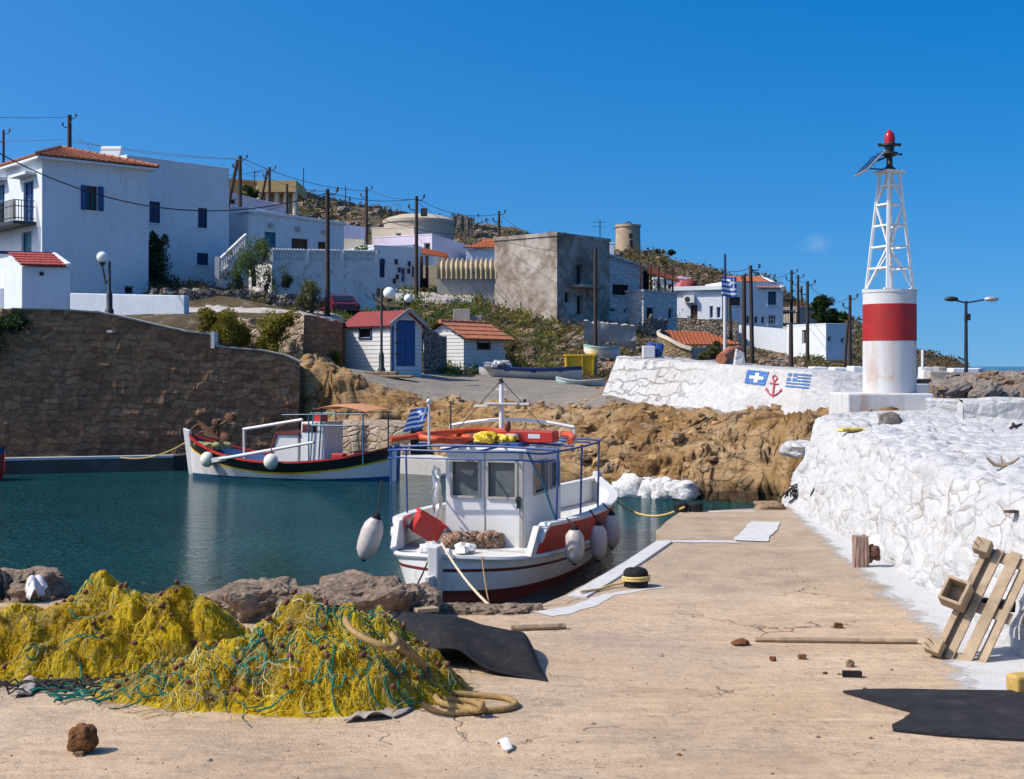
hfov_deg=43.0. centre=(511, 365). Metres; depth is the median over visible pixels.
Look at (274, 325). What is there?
hedge
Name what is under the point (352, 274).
balustrade terrace
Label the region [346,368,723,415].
gravel road
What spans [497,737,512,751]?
paper scrap
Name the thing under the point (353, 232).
tiled house
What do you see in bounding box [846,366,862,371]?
concrete block
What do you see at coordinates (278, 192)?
ochre house
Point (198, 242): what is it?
white block house
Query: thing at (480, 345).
window
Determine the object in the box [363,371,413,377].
lamp plinth
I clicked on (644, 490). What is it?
rock
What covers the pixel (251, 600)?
rock
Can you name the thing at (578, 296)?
door
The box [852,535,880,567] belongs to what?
timber stump
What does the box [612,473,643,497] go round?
rock
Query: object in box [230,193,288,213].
lavender house
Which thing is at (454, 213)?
power cable
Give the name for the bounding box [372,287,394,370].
street lamp
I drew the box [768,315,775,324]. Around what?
window
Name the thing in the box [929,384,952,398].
boulder
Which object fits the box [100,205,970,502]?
hillside
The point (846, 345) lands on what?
utility pole
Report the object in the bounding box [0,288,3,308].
garden wall
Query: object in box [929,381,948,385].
boulder
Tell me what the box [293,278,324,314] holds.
bush
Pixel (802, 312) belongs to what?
concrete block house
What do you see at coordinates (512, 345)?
shrub
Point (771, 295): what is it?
window
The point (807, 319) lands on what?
utility pole
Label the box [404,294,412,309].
street lamp
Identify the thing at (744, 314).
utility pole
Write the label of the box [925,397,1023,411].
parapet
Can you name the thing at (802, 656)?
stone
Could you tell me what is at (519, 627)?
plank
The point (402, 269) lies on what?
door
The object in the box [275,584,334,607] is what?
rock
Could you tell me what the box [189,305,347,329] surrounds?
road
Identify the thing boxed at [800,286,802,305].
utility pole
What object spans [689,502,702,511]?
bollard
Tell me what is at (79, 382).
stone retaining wall
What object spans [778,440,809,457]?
ledge stone
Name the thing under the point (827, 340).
white yard house
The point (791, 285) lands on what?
utility pole
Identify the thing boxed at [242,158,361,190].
power cable
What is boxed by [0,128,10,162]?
utility pole
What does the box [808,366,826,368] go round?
concrete block
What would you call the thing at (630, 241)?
window
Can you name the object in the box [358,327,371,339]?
window
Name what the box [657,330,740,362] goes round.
curved stone building
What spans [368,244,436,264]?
long parapet house
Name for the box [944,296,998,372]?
street lamp
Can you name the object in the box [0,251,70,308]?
annex
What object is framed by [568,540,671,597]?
quay kerb
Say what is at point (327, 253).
utility pole
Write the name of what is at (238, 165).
utility pole
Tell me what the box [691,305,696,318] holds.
door
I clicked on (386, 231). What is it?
cream house
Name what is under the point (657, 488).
rock
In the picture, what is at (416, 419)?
flag
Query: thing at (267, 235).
window
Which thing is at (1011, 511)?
wood chip
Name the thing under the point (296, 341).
dry stone wall
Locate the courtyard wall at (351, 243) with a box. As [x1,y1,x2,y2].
[344,238,365,249]
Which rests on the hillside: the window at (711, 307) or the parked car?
the parked car
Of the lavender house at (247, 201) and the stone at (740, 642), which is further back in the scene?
the lavender house at (247, 201)
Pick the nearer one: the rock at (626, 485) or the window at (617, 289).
the rock at (626, 485)
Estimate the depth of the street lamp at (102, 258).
38.55 m
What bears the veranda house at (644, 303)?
on the hillside
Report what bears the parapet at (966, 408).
on the whitewashed rubble wall at (924, 499)
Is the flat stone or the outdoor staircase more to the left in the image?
the outdoor staircase
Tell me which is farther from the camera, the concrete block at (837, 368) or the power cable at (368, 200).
the power cable at (368, 200)
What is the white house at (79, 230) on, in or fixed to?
on the hillside
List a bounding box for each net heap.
[0,569,251,688]
[63,589,484,727]
[483,360,511,368]
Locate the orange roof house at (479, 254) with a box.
[462,239,493,260]
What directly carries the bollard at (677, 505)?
on the quay
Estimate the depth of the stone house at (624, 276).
80.89 m
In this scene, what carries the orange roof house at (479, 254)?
on the hillside
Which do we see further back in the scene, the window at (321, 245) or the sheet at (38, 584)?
the window at (321, 245)
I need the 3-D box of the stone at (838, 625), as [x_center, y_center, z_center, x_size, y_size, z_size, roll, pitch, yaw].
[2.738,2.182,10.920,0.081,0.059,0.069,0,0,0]
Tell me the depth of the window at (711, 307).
95.98 m
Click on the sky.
(742, 130)
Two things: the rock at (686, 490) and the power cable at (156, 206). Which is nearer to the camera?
the rock at (686, 490)
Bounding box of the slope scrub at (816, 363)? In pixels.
[636,326,862,368]
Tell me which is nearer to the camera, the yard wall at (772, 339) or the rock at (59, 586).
the rock at (59, 586)
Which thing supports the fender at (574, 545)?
hanging from the fishing boat at (509, 506)
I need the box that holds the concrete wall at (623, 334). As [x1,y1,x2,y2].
[584,320,635,349]
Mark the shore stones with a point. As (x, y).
(733, 416)
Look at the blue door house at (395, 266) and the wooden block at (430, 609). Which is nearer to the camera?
the wooden block at (430, 609)
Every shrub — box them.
[242,184,259,198]
[278,264,294,289]
[331,351,341,365]
[354,244,379,253]
[501,340,518,351]
[655,249,675,255]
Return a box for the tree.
[809,292,847,323]
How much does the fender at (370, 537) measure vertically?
1.062 m
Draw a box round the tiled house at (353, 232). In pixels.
[288,213,364,239]
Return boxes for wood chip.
[1004,510,1018,512]
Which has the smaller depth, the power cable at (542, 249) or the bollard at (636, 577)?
the bollard at (636, 577)
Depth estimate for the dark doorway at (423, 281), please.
79.94 m
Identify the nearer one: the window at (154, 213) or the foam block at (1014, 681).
the foam block at (1014, 681)
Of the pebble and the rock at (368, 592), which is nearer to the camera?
the pebble
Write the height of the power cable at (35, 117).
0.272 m
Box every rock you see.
[0,566,71,602]
[198,587,232,615]
[220,576,298,623]
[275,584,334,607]
[314,569,421,618]
[405,581,441,612]
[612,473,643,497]
[637,476,653,497]
[650,476,672,499]
[663,480,700,500]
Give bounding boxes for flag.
[403,407,427,431]
[721,276,736,296]
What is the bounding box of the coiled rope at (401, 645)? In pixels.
[343,617,518,715]
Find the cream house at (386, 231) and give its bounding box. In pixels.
[371,226,441,244]
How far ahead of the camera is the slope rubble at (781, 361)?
71.73 m
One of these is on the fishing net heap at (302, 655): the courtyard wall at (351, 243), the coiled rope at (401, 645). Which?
the coiled rope at (401, 645)
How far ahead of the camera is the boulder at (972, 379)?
33.05 m
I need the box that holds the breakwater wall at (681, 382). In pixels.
[602,356,930,414]
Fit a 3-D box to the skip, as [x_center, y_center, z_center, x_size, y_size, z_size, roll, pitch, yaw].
[2.955,-0.060,56.517,1.394,0.915,1.165,0,0,0]
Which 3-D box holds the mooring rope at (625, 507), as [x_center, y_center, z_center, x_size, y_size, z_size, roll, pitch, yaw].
[2.056,2.239,21.474,0.032,0.405,4.279,0,0,-14]
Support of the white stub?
on the breakwater wall at (681, 382)
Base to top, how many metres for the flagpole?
5.480 m
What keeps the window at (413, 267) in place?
in the blue door house at (395, 266)
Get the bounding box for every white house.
[0,145,158,308]
[235,209,346,264]
[649,276,696,292]
[705,275,797,341]
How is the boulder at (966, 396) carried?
on the hillside
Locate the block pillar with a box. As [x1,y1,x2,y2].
[453,309,481,338]
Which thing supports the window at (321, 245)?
in the white house at (281, 231)
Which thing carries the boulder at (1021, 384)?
on the hillside
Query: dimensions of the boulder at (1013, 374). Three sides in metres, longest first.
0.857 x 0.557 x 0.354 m
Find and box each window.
[24,231,30,251]
[81,185,103,212]
[124,286,133,293]
[148,201,161,224]
[196,253,209,266]
[197,208,208,229]
[264,232,276,248]
[291,238,306,249]
[318,242,324,248]
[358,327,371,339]
[411,266,414,277]
[476,340,490,349]
[564,292,568,302]
[612,284,627,296]
[629,240,632,247]
[668,308,674,320]
[708,306,713,318]
[715,307,721,318]
[731,297,739,305]
[767,292,777,305]
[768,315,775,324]
[803,330,805,343]
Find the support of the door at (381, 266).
in the blue door house at (395, 266)
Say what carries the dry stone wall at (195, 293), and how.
on the hillside
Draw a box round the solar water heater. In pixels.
[100,146,122,155]
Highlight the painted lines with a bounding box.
[533,511,779,615]
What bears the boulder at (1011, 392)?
on the hillside
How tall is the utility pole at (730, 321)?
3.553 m
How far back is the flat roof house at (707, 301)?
96.13 m
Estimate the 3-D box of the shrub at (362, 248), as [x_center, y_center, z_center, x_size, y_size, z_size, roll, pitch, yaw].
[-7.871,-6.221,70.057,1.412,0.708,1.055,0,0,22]
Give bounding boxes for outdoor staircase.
[215,233,250,289]
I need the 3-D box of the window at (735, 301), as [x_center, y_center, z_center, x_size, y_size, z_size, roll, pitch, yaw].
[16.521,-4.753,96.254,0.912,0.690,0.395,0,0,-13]
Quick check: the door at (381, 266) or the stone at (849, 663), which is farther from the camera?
the door at (381, 266)
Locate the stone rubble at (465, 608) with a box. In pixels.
[439,602,543,614]
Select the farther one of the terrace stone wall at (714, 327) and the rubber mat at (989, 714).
the terrace stone wall at (714, 327)
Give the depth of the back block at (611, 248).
92.00 m
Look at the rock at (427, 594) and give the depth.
11.35 m
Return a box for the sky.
[0,0,1023,366]
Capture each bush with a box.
[0,307,32,353]
[148,230,179,288]
[221,234,279,293]
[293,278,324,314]
[696,340,722,359]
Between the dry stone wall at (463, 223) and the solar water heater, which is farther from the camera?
the dry stone wall at (463, 223)
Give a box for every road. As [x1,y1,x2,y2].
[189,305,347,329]
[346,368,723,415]
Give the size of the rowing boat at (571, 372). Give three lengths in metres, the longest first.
4.100 x 1.511 x 0.759 m
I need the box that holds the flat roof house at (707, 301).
[671,286,722,319]
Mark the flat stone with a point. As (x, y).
(768, 505)
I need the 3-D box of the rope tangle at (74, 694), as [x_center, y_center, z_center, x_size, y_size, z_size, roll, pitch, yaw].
[-2.748,2.178,8.740,1.291,0.034,0.634,0,0,0]
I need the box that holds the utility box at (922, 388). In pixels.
[917,384,928,392]
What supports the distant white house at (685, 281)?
on the hillside
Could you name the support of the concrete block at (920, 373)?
on the hillside
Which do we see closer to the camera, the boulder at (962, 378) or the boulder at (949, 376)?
the boulder at (962, 378)
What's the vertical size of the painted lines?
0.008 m
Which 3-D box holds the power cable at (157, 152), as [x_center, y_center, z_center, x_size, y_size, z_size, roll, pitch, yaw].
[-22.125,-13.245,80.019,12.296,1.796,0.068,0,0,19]
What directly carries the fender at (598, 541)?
hanging from the fishing boat at (509, 506)
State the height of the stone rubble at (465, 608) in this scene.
0.174 m
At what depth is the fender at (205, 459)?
35.06 m
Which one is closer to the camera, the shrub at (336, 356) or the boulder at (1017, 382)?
the boulder at (1017, 382)
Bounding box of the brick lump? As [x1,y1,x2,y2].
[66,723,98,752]
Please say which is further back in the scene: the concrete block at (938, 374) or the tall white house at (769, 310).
the tall white house at (769, 310)
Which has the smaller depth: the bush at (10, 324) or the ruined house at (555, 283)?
the bush at (10, 324)
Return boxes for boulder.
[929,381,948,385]
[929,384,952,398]
[931,377,955,381]
[938,379,952,383]
[943,373,960,378]
[943,380,972,398]
[946,380,973,397]
[953,376,967,379]
[966,376,979,382]
[967,372,982,377]
[967,379,1002,397]
[979,371,1005,379]
[992,376,1018,384]
[1000,387,1019,396]
[1003,371,1022,377]
[1004,385,1023,397]
[1013,380,1023,385]
[1015,382,1023,387]
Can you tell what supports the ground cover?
on the hillside
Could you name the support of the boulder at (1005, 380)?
on the hillside
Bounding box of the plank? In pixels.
[510,623,566,630]
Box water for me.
[0,367,1023,603]
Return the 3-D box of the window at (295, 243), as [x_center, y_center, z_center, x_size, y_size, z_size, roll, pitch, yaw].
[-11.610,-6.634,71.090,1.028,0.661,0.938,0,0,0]
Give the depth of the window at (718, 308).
95.74 m
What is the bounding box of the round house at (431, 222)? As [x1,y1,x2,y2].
[383,208,454,239]
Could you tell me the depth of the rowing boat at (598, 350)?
56.80 m
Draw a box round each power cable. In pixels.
[0,117,60,117]
[0,153,326,210]
[71,139,237,158]
[71,142,236,159]
[240,159,314,190]
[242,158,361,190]
[329,192,413,200]
[330,197,467,235]
[418,199,496,215]
[501,240,585,252]
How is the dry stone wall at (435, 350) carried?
on the hillside
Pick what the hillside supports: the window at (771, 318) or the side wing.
the side wing
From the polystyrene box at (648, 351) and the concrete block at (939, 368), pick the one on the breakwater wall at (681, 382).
the polystyrene box at (648, 351)
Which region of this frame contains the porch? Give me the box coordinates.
[420,248,448,289]
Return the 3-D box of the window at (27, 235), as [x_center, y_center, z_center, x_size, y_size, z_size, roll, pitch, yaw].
[-21.693,-5.468,58.429,0.824,1.138,0.924,0,0,0]
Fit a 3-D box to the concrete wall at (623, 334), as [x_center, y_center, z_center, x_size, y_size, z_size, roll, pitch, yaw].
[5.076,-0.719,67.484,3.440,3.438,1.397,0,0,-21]
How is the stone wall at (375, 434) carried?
on the hillside
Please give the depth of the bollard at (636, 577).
12.87 m
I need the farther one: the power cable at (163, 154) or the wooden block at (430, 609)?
the power cable at (163, 154)
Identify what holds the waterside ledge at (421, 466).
on the hillside
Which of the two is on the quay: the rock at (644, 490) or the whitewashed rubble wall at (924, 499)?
the whitewashed rubble wall at (924, 499)
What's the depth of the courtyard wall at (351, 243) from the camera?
82.00 m
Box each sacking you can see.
[12,675,41,696]
[343,706,413,721]
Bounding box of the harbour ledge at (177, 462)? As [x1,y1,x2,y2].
[5,454,187,473]
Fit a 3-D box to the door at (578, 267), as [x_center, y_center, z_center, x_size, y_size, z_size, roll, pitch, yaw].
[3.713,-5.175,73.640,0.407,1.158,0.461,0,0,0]
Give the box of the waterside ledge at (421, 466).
[400,454,445,475]
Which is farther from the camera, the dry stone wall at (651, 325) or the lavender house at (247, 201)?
the lavender house at (247, 201)
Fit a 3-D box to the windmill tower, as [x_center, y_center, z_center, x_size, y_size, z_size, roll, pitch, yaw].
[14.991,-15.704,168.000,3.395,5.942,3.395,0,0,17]
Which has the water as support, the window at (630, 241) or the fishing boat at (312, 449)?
the fishing boat at (312, 449)
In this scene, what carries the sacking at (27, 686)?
on the quay
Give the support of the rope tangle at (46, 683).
on the quay
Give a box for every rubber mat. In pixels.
[397,612,547,681]
[843,688,1023,740]
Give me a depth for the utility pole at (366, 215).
97.91 m
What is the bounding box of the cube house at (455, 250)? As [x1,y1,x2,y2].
[373,234,472,260]
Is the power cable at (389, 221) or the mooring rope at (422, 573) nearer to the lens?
the mooring rope at (422, 573)
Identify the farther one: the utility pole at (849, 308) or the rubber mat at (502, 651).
the utility pole at (849, 308)
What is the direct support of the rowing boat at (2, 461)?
on the water
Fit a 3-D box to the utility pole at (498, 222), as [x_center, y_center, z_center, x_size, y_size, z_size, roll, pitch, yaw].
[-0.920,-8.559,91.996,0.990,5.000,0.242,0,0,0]
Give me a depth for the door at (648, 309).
81.30 m
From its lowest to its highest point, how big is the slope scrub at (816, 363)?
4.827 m
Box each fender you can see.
[200,444,213,466]
[264,445,277,468]
[357,480,383,561]
[565,518,583,565]
[589,509,606,561]
[602,502,619,549]
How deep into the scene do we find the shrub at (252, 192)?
115.65 m
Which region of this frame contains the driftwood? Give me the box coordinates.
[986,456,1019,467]
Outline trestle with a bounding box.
[594,355,620,376]
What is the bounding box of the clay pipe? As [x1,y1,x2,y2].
[716,346,743,363]
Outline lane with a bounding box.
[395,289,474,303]
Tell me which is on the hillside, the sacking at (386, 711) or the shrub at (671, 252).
the shrub at (671, 252)
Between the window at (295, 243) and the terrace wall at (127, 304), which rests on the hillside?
the terrace wall at (127, 304)
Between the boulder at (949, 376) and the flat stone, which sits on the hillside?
the boulder at (949, 376)
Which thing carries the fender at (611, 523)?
hanging from the fishing boat at (509, 506)
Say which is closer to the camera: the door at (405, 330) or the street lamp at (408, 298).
the door at (405, 330)
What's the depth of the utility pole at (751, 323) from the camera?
62.92 m
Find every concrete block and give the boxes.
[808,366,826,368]
[828,367,846,370]
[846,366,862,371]
[918,367,932,377]
[923,371,949,378]
[932,366,946,370]
[947,368,983,372]
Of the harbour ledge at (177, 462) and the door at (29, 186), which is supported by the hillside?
the harbour ledge at (177, 462)
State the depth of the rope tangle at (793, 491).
20.33 m
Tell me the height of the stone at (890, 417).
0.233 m
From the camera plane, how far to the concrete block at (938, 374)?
43.03 m
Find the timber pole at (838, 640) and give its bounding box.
[755,636,917,643]
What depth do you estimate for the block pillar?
57.60 m
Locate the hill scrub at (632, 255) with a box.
[291,189,969,372]
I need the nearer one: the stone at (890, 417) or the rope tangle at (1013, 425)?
the rope tangle at (1013, 425)
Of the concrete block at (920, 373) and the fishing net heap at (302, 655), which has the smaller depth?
the fishing net heap at (302, 655)
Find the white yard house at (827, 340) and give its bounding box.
[787,323,847,359]
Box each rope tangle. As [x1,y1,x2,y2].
[0,672,135,696]
[15,682,118,702]
[778,482,798,502]
[1009,422,1022,428]
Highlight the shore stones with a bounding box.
[347,369,770,480]
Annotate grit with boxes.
[10,577,985,778]
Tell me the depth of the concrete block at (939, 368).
49.03 m
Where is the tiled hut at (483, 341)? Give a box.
[422,319,514,372]
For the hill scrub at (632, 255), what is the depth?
153.10 m
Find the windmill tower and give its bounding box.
[613,221,640,252]
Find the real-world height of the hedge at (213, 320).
1.470 m
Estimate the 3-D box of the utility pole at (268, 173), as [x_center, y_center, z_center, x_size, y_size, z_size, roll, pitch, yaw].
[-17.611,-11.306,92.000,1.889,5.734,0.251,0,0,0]
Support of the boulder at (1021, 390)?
on the hillside
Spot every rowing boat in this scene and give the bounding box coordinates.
[0,447,4,480]
[479,363,581,379]
[556,377,603,386]
[584,344,619,354]
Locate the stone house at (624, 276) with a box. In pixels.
[610,254,645,323]
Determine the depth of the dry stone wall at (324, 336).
46.37 m
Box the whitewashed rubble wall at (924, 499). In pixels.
[782,410,1023,657]
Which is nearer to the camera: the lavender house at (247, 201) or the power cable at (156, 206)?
the power cable at (156, 206)
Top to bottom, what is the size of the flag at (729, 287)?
0.846 m
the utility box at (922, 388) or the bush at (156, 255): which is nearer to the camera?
the utility box at (922, 388)
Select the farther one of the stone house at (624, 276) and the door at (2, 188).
the stone house at (624, 276)
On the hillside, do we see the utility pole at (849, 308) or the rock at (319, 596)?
the utility pole at (849, 308)
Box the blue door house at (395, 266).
[348,245,420,291]
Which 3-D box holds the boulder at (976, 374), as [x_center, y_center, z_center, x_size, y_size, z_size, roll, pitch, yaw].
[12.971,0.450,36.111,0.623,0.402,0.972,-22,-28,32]
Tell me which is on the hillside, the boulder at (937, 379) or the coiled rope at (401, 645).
the boulder at (937, 379)
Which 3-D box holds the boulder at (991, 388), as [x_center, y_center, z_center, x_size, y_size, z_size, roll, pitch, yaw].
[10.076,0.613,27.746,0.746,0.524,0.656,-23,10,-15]
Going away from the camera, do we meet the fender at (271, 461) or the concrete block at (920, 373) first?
the fender at (271, 461)
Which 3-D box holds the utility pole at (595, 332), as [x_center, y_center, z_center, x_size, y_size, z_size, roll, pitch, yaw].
[4.111,-3.123,64.000,0.199,5.274,0.199,0,0,-23]
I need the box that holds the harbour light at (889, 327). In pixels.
[829,129,932,413]
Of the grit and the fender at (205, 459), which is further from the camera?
the fender at (205, 459)
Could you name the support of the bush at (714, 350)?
on the hillside
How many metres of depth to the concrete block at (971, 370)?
48.03 m
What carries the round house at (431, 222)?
on the hillside
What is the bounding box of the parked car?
[317,294,360,316]
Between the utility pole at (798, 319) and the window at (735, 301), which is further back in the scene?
the utility pole at (798, 319)
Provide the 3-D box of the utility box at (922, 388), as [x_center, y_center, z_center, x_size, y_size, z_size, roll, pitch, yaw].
[8.484,0.680,27.000,0.280,0.620,0.300,0,0,0]
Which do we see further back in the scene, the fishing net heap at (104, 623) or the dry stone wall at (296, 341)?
the dry stone wall at (296, 341)
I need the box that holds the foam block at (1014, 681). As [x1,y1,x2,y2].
[1006,672,1023,691]
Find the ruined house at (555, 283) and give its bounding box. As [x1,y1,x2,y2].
[493,232,610,324]
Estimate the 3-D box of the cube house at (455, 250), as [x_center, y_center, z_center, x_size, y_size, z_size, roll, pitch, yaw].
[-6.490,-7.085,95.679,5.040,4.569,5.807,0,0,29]
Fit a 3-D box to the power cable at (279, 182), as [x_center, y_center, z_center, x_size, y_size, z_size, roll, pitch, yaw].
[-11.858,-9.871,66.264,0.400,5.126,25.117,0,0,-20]
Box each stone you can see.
[730,638,749,645]
[753,500,786,509]
[769,656,775,661]
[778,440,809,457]
[797,654,806,659]
[834,622,842,628]
[846,659,853,667]
[878,411,901,424]
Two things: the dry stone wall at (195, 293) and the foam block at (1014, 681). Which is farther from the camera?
the dry stone wall at (195, 293)
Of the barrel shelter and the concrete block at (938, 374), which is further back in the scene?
the barrel shelter
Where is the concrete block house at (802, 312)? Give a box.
[783,306,825,328]
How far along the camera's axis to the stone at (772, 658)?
9.68 m
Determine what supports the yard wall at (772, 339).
on the hillside
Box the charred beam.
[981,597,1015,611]
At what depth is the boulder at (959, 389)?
27.73 m
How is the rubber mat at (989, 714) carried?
on the quay
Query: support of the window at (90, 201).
in the white house at (79, 230)
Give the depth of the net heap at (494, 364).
51.20 m
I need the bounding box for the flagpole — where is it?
[723,254,726,349]
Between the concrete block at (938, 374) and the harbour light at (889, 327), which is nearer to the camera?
the harbour light at (889, 327)
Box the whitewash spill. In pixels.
[790,508,1023,689]
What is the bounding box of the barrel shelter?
[437,258,495,303]
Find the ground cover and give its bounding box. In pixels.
[196,284,566,376]
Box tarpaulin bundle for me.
[647,342,663,356]
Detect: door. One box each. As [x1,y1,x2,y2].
[0,184,4,222]
[26,181,32,220]
[379,261,383,276]
[396,321,414,365]
[401,268,404,281]
[576,264,580,283]
[577,295,580,313]
[646,307,651,318]
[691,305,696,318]
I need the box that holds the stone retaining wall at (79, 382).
[0,308,301,456]
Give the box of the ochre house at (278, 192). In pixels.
[229,178,306,215]
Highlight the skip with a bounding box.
[563,354,596,374]
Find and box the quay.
[0,506,1023,778]
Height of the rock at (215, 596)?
0.330 m
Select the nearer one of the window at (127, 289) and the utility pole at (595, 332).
the window at (127, 289)
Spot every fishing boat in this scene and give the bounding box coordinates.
[183,404,400,480]
[387,378,617,603]
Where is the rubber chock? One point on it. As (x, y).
(853, 673)
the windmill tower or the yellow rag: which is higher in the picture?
the windmill tower
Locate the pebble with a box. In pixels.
[75,751,84,756]
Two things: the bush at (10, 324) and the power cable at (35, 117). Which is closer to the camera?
the bush at (10, 324)
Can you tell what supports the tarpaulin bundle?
on the breakwater wall at (681, 382)
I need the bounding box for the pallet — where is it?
[923,536,1023,662]
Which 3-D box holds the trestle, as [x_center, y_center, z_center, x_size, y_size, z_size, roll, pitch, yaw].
[4.115,0.015,57.050,1.300,0.950,0.620,0,0,0]
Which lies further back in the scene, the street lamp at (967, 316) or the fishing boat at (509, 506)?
the street lamp at (967, 316)
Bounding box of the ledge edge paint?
[5,455,172,460]
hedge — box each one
[196,306,251,345]
[254,308,300,351]
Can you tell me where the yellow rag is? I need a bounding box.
[837,427,871,431]
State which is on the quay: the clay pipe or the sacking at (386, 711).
the sacking at (386, 711)
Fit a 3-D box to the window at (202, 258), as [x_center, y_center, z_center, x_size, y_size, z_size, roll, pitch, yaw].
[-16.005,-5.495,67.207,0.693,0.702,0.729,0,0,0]
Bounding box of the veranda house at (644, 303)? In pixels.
[624,263,679,334]
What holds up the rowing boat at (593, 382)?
on the gravel road at (433, 386)
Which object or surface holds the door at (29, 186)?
in the white house at (79, 230)
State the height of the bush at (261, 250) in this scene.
3.049 m
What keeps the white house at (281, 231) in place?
on the hillside
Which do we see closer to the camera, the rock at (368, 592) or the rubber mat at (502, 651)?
the rubber mat at (502, 651)
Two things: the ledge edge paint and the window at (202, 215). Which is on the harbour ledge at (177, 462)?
the ledge edge paint
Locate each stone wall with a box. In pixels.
[150,287,299,310]
[238,315,303,358]
[304,315,344,367]
[307,192,531,235]
[336,419,410,455]
[424,327,446,373]
[452,213,474,238]
[639,314,667,337]
[677,318,737,345]
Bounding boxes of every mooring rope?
[120,442,184,458]
[417,561,427,583]
[441,542,488,603]
[481,556,489,603]
[617,500,684,516]
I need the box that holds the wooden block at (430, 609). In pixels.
[413,606,438,613]
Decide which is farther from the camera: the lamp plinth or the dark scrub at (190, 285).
the dark scrub at (190, 285)
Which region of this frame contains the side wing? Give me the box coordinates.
[229,207,275,259]
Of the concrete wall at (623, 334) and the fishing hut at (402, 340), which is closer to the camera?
the fishing hut at (402, 340)
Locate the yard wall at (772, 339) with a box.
[739,325,786,353]
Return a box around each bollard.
[579,567,649,592]
[674,502,687,511]
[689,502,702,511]
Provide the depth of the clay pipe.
33.79 m
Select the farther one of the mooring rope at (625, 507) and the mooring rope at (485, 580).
the mooring rope at (625, 507)
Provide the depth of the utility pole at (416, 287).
72.42 m
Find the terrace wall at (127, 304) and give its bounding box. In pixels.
[70,293,188,314]
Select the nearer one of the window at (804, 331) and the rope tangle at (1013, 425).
the rope tangle at (1013, 425)
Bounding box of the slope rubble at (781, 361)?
[299,199,936,374]
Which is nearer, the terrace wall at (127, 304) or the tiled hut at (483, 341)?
the terrace wall at (127, 304)
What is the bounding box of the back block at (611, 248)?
[610,243,613,254]
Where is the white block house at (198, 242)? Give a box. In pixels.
[119,155,228,285]
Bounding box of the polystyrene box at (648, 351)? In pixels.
[642,346,654,357]
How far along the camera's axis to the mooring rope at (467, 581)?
13.78 m
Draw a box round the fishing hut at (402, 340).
[343,308,428,376]
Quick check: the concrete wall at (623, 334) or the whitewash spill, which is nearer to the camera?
the whitewash spill
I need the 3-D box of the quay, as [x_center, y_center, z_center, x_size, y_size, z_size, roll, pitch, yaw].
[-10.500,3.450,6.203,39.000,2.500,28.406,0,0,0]
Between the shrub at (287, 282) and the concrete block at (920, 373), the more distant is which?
the shrub at (287, 282)
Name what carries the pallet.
on the quay
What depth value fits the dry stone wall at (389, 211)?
153.45 m
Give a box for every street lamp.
[97,252,113,313]
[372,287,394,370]
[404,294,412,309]
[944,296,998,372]
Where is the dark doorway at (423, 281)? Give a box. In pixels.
[420,278,427,289]
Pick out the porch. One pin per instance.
(428, 273)
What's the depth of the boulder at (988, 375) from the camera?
35.61 m
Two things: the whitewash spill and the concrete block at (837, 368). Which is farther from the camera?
the concrete block at (837, 368)
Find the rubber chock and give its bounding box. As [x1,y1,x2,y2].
[842,670,861,677]
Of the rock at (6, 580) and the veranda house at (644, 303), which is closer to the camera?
the rock at (6, 580)
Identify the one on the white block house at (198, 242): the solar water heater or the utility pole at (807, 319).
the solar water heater
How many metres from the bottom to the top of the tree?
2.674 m
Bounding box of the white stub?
[733,349,744,364]
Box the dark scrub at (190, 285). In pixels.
[142,276,656,379]
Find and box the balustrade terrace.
[249,248,377,309]
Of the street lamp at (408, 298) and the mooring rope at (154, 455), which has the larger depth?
the street lamp at (408, 298)
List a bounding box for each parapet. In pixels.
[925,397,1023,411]
[956,398,1023,419]
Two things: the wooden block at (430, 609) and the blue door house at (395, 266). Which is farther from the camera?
the blue door house at (395, 266)
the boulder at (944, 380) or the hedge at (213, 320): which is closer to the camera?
the boulder at (944, 380)
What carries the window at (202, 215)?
in the white block house at (198, 242)
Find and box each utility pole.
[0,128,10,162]
[61,113,76,146]
[229,154,247,207]
[260,166,275,201]
[286,184,287,213]
[316,187,338,315]
[360,186,372,244]
[408,194,424,297]
[492,210,505,236]
[593,249,597,345]
[728,297,732,346]
[741,264,760,363]
[742,275,746,362]
[785,269,797,322]
[789,324,792,366]
[793,274,803,323]
[799,279,815,362]
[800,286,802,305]
[842,293,857,365]
[843,320,848,367]
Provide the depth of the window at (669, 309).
83.49 m
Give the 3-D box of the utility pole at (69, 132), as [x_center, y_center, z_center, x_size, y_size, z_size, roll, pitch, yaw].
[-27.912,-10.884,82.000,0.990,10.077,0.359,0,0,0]
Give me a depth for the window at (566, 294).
72.88 m
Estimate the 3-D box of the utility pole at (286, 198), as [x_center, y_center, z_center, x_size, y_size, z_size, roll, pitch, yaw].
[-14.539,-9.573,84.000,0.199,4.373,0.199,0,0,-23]
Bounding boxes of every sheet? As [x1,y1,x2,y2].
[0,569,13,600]
[25,575,47,600]
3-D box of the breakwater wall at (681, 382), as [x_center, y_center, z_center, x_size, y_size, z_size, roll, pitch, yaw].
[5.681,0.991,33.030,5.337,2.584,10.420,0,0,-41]
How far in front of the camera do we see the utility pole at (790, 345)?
55.92 m
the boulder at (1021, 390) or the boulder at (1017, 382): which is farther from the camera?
the boulder at (1017, 382)
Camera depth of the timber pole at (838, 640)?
10.31 m
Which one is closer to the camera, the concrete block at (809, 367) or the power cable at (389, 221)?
the concrete block at (809, 367)

